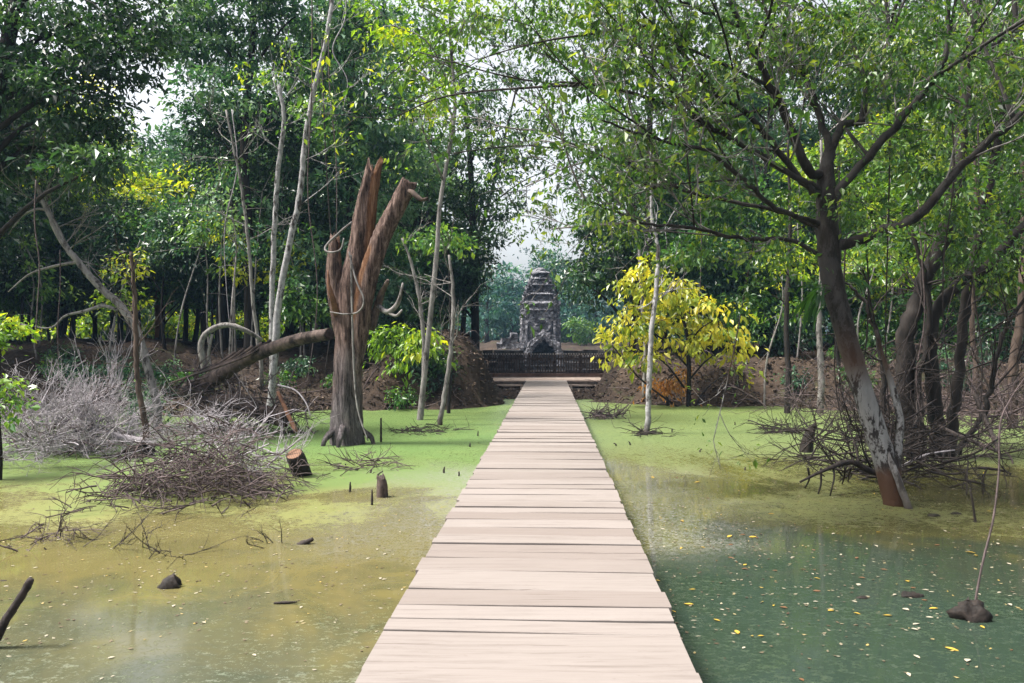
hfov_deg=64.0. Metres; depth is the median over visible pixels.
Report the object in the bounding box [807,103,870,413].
pond edge tree
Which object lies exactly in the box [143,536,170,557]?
dead twig
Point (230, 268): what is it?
forest sapling
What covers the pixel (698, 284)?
undergrowth bush
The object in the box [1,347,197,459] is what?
brush pile
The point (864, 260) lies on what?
forest sapling
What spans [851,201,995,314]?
understory tree
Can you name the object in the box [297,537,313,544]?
floating stick
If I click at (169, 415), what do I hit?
shrub
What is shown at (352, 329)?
vine
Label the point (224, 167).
forest sapling
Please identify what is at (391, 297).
understory tree
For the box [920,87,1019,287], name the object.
forest tree
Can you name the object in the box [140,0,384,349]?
tall tree
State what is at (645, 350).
pale tree
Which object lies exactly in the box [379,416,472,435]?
debris strip
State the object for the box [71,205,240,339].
understory tree
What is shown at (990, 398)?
brush pile
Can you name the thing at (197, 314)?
understory tree
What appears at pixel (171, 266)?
tree
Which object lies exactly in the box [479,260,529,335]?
distant tree
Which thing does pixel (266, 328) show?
undergrowth bush
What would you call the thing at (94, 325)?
understory tree
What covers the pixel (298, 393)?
dead branch
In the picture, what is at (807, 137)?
airy tree
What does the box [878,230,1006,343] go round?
understory tree
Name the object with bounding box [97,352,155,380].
weed
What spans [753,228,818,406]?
forest sapling
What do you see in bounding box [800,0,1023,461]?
multi stem tree
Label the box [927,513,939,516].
sunken wood
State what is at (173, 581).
rock
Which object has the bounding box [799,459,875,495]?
driftwood
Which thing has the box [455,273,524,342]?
distant tree
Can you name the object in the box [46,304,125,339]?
undergrowth bush
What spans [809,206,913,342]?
understory tree
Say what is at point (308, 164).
hanging vine
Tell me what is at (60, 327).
forest tree
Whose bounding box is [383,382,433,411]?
weed
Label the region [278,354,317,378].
weed
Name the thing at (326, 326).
understory tree
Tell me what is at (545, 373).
picket fence
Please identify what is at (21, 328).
leaf spray bush
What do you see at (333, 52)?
hanging vine
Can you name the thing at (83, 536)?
dead twig
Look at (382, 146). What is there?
tall tree
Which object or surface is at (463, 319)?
airy tree
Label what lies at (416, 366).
weed
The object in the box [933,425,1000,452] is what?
dead branch
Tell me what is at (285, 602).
floating stick
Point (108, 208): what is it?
understory tree
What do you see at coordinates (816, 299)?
hanging fern
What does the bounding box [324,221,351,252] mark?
vine
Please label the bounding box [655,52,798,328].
forest tree
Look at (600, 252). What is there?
understory tree
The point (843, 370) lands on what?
weed
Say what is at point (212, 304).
tree
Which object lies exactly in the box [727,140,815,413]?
pond edge tree
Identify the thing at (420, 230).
understory tree
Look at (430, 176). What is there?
forest tree
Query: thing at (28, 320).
dark trunk tree
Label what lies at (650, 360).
white tree
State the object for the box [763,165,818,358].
forest sapling
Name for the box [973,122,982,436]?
hanging vine
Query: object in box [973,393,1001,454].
dead branch
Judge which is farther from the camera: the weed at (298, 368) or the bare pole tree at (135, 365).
the weed at (298, 368)
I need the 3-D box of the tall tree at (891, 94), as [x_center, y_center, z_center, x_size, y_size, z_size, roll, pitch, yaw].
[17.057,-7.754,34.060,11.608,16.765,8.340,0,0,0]
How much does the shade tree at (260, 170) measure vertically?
10.910 m
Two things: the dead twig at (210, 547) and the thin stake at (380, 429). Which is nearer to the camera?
the dead twig at (210, 547)
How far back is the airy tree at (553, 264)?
96.05 m
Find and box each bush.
[0,311,80,339]
[0,313,46,422]
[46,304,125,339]
[141,307,215,339]
[215,309,312,341]
[561,316,604,344]
[633,272,716,339]
[706,287,779,354]
[744,300,826,359]
[793,272,919,351]
[831,280,958,342]
[896,289,1012,362]
[944,293,1023,364]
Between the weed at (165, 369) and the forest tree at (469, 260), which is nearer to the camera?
the weed at (165, 369)
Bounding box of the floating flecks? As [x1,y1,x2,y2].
[0,443,1023,677]
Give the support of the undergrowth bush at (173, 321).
on the ground
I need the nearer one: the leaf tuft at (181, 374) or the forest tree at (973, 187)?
the leaf tuft at (181, 374)
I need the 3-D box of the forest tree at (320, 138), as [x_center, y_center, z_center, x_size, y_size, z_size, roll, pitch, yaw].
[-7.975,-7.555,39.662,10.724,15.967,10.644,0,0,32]
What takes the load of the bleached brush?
on the ground
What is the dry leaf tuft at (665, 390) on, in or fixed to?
on the ground
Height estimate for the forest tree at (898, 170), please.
13.756 m
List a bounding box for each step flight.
[499,384,522,389]
[569,384,595,389]
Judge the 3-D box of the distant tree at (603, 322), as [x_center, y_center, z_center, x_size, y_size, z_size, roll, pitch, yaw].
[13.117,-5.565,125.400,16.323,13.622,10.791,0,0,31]
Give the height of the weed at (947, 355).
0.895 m
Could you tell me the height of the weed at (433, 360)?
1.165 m
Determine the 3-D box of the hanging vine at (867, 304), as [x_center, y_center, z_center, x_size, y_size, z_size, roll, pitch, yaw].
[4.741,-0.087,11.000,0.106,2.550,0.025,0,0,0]
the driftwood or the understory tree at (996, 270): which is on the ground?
the understory tree at (996, 270)
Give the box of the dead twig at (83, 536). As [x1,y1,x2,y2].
[74,525,95,539]
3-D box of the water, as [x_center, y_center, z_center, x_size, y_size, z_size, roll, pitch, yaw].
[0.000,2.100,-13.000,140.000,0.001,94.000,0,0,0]
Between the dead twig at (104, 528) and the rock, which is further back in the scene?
the dead twig at (104, 528)
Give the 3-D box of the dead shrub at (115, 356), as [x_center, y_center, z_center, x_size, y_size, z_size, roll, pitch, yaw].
[-9.130,0.457,18.943,2.324,2.743,1.465,0,0,0]
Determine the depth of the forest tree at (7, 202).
28.79 m
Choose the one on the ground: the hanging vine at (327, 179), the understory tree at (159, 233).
the understory tree at (159, 233)
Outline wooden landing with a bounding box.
[492,377,600,384]
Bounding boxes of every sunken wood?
[856,595,867,598]
[901,591,923,597]
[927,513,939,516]
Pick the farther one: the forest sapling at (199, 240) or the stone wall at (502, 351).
the stone wall at (502, 351)
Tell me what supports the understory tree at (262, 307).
on the ground
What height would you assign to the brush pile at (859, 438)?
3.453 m
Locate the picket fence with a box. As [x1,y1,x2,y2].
[482,352,606,376]
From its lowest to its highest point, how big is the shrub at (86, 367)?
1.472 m
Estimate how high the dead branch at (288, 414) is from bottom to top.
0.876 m
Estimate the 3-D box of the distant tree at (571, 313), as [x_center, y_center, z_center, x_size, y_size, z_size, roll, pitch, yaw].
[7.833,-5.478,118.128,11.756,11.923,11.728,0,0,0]
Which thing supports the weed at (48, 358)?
on the ground
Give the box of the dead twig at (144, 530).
[141,516,149,547]
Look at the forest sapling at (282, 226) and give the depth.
30.51 m
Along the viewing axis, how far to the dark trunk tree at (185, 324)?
41.90 m
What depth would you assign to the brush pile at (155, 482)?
10.89 m
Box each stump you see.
[376,473,387,497]
[799,422,815,452]
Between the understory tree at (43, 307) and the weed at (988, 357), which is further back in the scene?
the understory tree at (43, 307)
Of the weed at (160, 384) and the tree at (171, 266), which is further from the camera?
the tree at (171, 266)
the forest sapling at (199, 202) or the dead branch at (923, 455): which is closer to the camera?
the dead branch at (923, 455)
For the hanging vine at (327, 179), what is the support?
hanging from the pale tree at (275, 222)
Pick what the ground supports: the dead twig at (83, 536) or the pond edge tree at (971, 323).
the pond edge tree at (971, 323)
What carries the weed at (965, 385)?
on the ground
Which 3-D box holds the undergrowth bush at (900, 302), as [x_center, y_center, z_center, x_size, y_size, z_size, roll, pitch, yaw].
[13.724,-0.609,29.169,4.153,3.218,3.531,0,0,41]
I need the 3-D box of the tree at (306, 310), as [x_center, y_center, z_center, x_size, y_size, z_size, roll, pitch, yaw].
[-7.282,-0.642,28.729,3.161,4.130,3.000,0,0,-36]
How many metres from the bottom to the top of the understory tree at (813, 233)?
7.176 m
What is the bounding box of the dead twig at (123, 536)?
[113,525,137,548]
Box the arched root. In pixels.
[198,322,262,371]
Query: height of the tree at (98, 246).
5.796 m
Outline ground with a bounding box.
[0,329,1023,416]
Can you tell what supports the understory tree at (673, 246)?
on the ground
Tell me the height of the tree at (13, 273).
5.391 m
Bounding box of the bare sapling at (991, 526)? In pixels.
[961,374,1023,599]
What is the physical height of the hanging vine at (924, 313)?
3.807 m
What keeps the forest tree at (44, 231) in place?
on the ground
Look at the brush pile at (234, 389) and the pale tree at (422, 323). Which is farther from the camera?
the pale tree at (422, 323)
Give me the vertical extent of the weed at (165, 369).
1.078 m
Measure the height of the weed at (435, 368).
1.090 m
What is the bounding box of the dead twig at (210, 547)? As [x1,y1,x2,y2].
[183,534,243,555]
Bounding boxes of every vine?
[34,180,39,349]
[56,250,60,396]
[224,110,237,336]
[306,0,317,392]
[321,40,331,378]
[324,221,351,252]
[328,0,336,233]
[330,252,364,314]
[332,1,347,108]
[350,255,368,440]
[697,132,701,329]
[834,250,849,449]
[864,243,868,359]
[885,140,890,419]
[916,200,926,439]
[942,110,954,399]
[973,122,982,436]
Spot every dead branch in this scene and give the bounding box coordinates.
[0,577,33,640]
[277,384,310,417]
[277,391,297,432]
[902,449,954,466]
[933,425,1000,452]
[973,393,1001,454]
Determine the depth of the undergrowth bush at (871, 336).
28.95 m
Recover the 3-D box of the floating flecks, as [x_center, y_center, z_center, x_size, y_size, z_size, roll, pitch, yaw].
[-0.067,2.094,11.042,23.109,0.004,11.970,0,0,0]
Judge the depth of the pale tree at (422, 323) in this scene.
23.16 m
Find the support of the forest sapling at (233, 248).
on the ground
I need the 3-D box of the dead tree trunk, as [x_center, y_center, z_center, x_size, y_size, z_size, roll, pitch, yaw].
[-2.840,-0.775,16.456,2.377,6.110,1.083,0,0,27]
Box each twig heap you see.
[580,394,635,419]
[611,413,684,436]
[733,404,823,434]
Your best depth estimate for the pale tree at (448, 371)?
20.55 m
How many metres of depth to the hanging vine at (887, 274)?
10.99 m
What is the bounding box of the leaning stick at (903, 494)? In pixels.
[888,452,912,508]
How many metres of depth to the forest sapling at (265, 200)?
29.21 m
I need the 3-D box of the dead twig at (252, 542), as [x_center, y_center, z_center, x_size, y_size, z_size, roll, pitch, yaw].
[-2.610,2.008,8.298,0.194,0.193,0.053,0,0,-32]
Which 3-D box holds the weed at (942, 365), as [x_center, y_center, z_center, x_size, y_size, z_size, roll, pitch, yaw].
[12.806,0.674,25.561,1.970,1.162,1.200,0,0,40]
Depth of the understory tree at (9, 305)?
35.30 m
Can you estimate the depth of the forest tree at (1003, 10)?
29.15 m
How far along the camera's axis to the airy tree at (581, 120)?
43.16 m
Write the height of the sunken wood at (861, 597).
0.041 m
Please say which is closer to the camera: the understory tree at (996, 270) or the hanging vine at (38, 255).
the hanging vine at (38, 255)
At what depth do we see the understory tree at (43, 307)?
41.52 m
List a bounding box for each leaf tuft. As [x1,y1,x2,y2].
[168,368,222,401]
[633,366,701,406]
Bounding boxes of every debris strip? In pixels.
[304,438,412,480]
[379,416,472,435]
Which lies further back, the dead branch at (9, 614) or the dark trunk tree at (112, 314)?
the dark trunk tree at (112, 314)
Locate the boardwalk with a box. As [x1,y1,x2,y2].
[355,380,702,682]
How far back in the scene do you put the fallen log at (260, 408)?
18.80 m
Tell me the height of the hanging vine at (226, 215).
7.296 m
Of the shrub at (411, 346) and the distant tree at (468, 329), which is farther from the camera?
the distant tree at (468, 329)
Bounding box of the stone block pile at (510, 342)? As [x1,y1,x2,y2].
[496,333,524,348]
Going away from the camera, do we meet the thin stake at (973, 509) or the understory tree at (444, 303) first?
the thin stake at (973, 509)
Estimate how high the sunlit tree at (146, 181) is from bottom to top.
14.542 m
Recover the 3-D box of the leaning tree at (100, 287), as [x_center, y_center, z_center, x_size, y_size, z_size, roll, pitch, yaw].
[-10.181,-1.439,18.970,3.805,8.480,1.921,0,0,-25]
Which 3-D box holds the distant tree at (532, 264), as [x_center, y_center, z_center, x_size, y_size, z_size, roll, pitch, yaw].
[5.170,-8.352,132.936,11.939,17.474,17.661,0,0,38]
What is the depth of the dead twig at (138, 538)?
8.04 m
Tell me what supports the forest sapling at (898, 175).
on the ground
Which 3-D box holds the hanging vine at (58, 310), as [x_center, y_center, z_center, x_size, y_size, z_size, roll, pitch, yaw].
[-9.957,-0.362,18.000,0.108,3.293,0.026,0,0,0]
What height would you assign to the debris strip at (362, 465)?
0.796 m
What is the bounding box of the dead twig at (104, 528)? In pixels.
[83,506,121,546]
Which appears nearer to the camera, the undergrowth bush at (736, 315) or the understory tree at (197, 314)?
the undergrowth bush at (736, 315)
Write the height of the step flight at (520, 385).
0.538 m
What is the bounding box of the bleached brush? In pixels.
[0,326,228,475]
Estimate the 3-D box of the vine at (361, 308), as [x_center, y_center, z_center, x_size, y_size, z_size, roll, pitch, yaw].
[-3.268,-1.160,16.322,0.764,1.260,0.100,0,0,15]
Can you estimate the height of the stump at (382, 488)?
0.474 m
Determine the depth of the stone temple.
73.35 m
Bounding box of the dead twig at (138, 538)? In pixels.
[123,519,159,553]
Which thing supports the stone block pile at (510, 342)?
on the ground
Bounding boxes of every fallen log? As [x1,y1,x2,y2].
[153,328,333,424]
[207,393,289,426]
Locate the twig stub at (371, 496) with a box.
[371,489,372,504]
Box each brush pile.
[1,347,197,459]
[30,395,343,522]
[75,355,338,478]
[159,350,330,441]
[728,332,1023,501]
[800,306,1023,463]
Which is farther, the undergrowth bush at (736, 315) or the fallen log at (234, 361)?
the undergrowth bush at (736, 315)
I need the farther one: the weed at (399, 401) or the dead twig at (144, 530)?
the weed at (399, 401)
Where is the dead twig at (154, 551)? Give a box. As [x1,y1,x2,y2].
[145,541,159,558]
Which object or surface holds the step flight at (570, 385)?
on the ground
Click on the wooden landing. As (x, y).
(579, 380)
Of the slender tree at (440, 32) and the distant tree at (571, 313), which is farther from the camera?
the distant tree at (571, 313)
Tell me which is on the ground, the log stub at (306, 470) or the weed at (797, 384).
the weed at (797, 384)
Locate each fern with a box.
[790,280,829,331]
[850,278,871,296]
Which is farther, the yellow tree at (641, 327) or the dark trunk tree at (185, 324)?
the dark trunk tree at (185, 324)
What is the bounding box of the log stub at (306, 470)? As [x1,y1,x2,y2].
[286,448,311,476]
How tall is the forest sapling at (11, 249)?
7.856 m
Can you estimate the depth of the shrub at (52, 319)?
43.58 m
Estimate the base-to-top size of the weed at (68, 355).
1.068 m
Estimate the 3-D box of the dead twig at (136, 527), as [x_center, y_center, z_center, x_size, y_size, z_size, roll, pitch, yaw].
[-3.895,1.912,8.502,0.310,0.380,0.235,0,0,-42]
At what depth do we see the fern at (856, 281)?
10.50 m
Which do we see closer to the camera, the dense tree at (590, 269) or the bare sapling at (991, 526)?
the bare sapling at (991, 526)
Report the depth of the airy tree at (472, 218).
39.97 m
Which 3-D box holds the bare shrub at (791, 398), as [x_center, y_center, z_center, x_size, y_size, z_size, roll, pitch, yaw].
[8.126,1.603,22.690,4.014,3.308,5.994,0,0,-31]
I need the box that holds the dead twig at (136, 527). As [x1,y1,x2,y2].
[119,510,152,545]
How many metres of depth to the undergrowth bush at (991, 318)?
26.89 m
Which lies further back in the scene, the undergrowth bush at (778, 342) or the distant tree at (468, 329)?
the distant tree at (468, 329)
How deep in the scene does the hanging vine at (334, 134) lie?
25.99 m
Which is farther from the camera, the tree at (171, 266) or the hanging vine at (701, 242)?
the tree at (171, 266)
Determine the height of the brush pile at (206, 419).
2.438 m
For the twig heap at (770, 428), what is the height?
1.215 m
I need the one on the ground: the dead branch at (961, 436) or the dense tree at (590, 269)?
the dense tree at (590, 269)
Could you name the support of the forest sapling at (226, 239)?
on the ground
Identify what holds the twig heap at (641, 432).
on the water
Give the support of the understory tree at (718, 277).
on the ground
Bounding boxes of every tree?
[0,0,230,237]
[0,66,60,269]
[0,71,80,270]
[0,93,99,342]
[0,105,161,432]
[0,188,61,317]
[0,204,96,342]
[0,225,61,344]
[2,68,208,327]
[16,229,93,336]
[25,143,125,337]
[27,299,29,338]
[36,192,191,341]
[43,230,148,339]
[61,214,168,343]
[69,205,77,337]
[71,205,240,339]
[79,151,174,341]
[94,201,211,349]
[95,220,177,442]
[108,306,114,341]
[112,145,188,332]
[122,190,309,341]
[123,200,130,342]
[126,105,263,343]
[132,194,208,341]
[139,74,356,351]
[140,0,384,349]
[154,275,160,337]
[167,74,308,391]
[172,255,263,351]
[183,202,188,340]
[193,87,377,335]
[207,59,380,329]
[216,231,280,336]
[227,0,407,406]
[229,31,349,370]
[238,0,460,252]
[242,196,404,341]
[261,218,325,334]
[270,0,468,368]
[275,0,1023,506]
[289,245,425,315]
[314,121,457,336]
[325,227,447,346]
[328,0,514,419]
[355,157,506,332]
[357,0,517,329]
[376,211,478,338]
[383,213,449,385]
[386,210,493,424]
[394,221,485,412]
[397,238,495,322]
[404,53,539,349]
[430,171,506,328]
[448,273,496,340]
[450,31,584,333]
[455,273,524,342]
[462,0,654,309]
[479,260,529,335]
[510,238,570,332]
[521,247,588,307]
[544,137,707,352]
[551,268,603,342]
[561,272,627,342]
[581,0,753,356]
[583,206,714,346]
[590,121,751,342]
[590,252,768,406]
[600,153,703,433]
[603,173,805,336]
[610,193,655,400]
[641,134,802,352]
[650,214,805,352]
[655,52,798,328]
[695,109,852,338]
[697,0,887,347]
[720,169,856,347]
[724,197,858,332]
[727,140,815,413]
[745,196,869,348]
[747,33,930,282]
[770,103,984,353]
[796,136,876,370]
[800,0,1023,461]
[801,0,1023,313]
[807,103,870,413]
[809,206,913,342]
[823,274,909,315]
[828,61,1013,294]
[849,49,954,343]
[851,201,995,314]
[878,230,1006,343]
[889,25,1023,353]
[908,228,1017,335]
[916,13,1023,343]
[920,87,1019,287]
[940,140,1017,416]
[943,0,1023,257]
[977,137,1023,426]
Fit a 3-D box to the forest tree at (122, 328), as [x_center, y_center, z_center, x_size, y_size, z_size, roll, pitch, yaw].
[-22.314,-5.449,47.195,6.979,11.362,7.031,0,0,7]
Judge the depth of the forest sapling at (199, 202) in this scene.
28.44 m
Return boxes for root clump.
[946,597,992,622]
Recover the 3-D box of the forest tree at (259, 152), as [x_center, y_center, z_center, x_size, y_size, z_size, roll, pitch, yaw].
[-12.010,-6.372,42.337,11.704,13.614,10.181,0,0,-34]
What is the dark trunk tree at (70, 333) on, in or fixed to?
on the ground
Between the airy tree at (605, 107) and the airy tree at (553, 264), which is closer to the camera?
the airy tree at (605, 107)
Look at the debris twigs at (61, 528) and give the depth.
8.63 m
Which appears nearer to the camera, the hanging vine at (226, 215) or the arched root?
the arched root
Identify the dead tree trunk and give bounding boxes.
[321,156,427,447]
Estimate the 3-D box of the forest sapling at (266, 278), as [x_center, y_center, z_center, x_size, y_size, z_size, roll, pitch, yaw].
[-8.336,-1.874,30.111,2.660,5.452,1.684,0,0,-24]
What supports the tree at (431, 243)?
on the ground
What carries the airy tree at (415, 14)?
on the ground
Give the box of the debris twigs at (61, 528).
[0,473,116,551]
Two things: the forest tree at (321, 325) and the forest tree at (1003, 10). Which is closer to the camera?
the forest tree at (1003, 10)
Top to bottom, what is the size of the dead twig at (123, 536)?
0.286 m
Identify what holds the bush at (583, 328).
on the ground
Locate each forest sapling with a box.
[0,228,84,359]
[1,154,70,346]
[75,241,154,380]
[158,202,231,363]
[163,178,246,371]
[189,145,263,357]
[189,159,263,351]
[192,203,261,352]
[196,131,263,381]
[212,168,308,345]
[248,217,323,360]
[253,157,307,362]
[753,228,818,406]
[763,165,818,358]
[842,204,902,339]
[867,148,943,349]
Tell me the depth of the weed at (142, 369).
27.33 m
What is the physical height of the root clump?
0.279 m
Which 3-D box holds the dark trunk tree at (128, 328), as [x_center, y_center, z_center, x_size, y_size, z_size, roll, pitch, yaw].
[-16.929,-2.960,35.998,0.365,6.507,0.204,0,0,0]
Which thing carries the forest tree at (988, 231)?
on the ground
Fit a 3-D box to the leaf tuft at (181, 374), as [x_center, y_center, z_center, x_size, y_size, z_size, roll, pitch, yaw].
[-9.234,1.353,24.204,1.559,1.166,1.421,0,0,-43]
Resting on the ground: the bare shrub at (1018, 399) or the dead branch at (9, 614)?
the bare shrub at (1018, 399)
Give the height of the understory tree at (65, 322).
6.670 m
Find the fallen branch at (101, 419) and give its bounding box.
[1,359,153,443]
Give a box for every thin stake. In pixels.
[380,418,381,441]
[969,489,976,521]
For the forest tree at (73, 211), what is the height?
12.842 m
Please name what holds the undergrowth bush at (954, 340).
on the ground
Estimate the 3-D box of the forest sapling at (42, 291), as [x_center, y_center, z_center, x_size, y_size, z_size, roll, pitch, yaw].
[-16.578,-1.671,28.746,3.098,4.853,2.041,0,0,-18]
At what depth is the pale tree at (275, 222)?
23.34 m
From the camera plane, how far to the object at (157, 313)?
37.84 m
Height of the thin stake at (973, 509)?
0.457 m
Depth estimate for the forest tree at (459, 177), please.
52.12 m
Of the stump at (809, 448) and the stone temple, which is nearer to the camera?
the stump at (809, 448)
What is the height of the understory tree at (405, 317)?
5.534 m
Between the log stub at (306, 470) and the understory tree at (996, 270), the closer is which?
the log stub at (306, 470)
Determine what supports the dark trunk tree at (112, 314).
on the ground
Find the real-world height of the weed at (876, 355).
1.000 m
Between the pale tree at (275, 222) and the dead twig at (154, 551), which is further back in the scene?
the pale tree at (275, 222)
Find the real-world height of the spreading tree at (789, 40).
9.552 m
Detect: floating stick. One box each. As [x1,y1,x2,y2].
[274,601,296,603]
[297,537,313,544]
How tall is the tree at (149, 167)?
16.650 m
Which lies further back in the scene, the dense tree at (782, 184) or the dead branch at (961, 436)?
the dense tree at (782, 184)
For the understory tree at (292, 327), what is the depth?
38.39 m
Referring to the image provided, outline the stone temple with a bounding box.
[515,267,570,370]
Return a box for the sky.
[0,0,1021,333]
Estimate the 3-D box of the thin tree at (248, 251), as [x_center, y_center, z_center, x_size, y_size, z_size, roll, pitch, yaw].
[-8.394,-3.290,24.908,4.292,9.872,3.385,0,0,0]
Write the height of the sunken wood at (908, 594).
0.078 m
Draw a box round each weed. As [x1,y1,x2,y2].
[30,350,83,379]
[39,336,92,362]
[92,348,123,368]
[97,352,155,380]
[119,379,156,402]
[121,358,160,377]
[129,354,190,381]
[141,372,180,398]
[256,368,296,389]
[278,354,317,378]
[320,372,362,388]
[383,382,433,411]
[394,352,428,376]
[411,364,463,391]
[415,343,460,377]
[428,350,469,382]
[771,365,812,396]
[826,345,862,358]
[831,366,880,387]
[840,345,895,364]
[890,345,954,370]
[938,343,968,359]
[940,362,984,391]
[965,342,1009,368]
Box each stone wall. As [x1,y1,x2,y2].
[480,350,523,370]
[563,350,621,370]
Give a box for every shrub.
[0,373,42,479]
[4,303,90,340]
[32,356,141,393]
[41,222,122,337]
[68,303,154,410]
[118,395,173,423]
[242,231,318,336]
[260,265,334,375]
[363,321,458,399]
[705,345,891,416]
[877,330,1023,431]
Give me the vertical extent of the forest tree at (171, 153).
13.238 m
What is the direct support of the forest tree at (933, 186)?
on the ground
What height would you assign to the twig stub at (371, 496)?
0.250 m
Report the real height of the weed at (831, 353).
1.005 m
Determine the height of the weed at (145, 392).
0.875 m
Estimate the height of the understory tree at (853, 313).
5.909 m
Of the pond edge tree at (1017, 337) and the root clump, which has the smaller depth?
the root clump
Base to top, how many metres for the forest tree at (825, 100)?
14.987 m
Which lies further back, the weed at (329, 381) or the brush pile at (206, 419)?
the weed at (329, 381)
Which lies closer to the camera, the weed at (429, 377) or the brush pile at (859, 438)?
the brush pile at (859, 438)
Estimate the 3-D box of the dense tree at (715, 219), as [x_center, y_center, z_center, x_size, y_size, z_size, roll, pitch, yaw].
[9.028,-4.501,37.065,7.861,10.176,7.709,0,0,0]
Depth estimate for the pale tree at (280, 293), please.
21.93 m
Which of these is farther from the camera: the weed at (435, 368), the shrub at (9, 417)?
the weed at (435, 368)
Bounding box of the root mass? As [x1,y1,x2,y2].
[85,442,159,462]
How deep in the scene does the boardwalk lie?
5.40 m
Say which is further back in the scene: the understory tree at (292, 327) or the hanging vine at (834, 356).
the understory tree at (292, 327)
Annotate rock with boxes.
[157,572,181,588]
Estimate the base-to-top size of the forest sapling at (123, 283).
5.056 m
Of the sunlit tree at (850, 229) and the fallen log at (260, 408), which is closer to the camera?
the fallen log at (260, 408)
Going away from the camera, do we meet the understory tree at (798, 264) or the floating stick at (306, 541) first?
the floating stick at (306, 541)
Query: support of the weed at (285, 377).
on the ground
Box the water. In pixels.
[0,399,1023,682]
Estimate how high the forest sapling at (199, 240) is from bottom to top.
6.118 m
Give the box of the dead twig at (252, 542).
[246,536,262,547]
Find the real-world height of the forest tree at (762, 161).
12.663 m
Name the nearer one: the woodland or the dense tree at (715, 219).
the dense tree at (715, 219)
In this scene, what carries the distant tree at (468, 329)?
on the ground
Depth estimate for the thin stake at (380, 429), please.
17.12 m
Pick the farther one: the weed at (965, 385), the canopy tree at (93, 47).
the weed at (965, 385)
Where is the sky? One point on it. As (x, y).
(156, 117)
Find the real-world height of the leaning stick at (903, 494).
0.804 m
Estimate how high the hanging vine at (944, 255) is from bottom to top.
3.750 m
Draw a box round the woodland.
[0,75,1023,343]
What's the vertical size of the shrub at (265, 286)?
4.804 m
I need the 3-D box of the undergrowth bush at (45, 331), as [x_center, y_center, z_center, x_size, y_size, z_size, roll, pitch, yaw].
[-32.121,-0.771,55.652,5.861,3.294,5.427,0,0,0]
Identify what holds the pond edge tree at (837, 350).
on the ground
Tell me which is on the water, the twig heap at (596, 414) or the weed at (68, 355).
the twig heap at (596, 414)

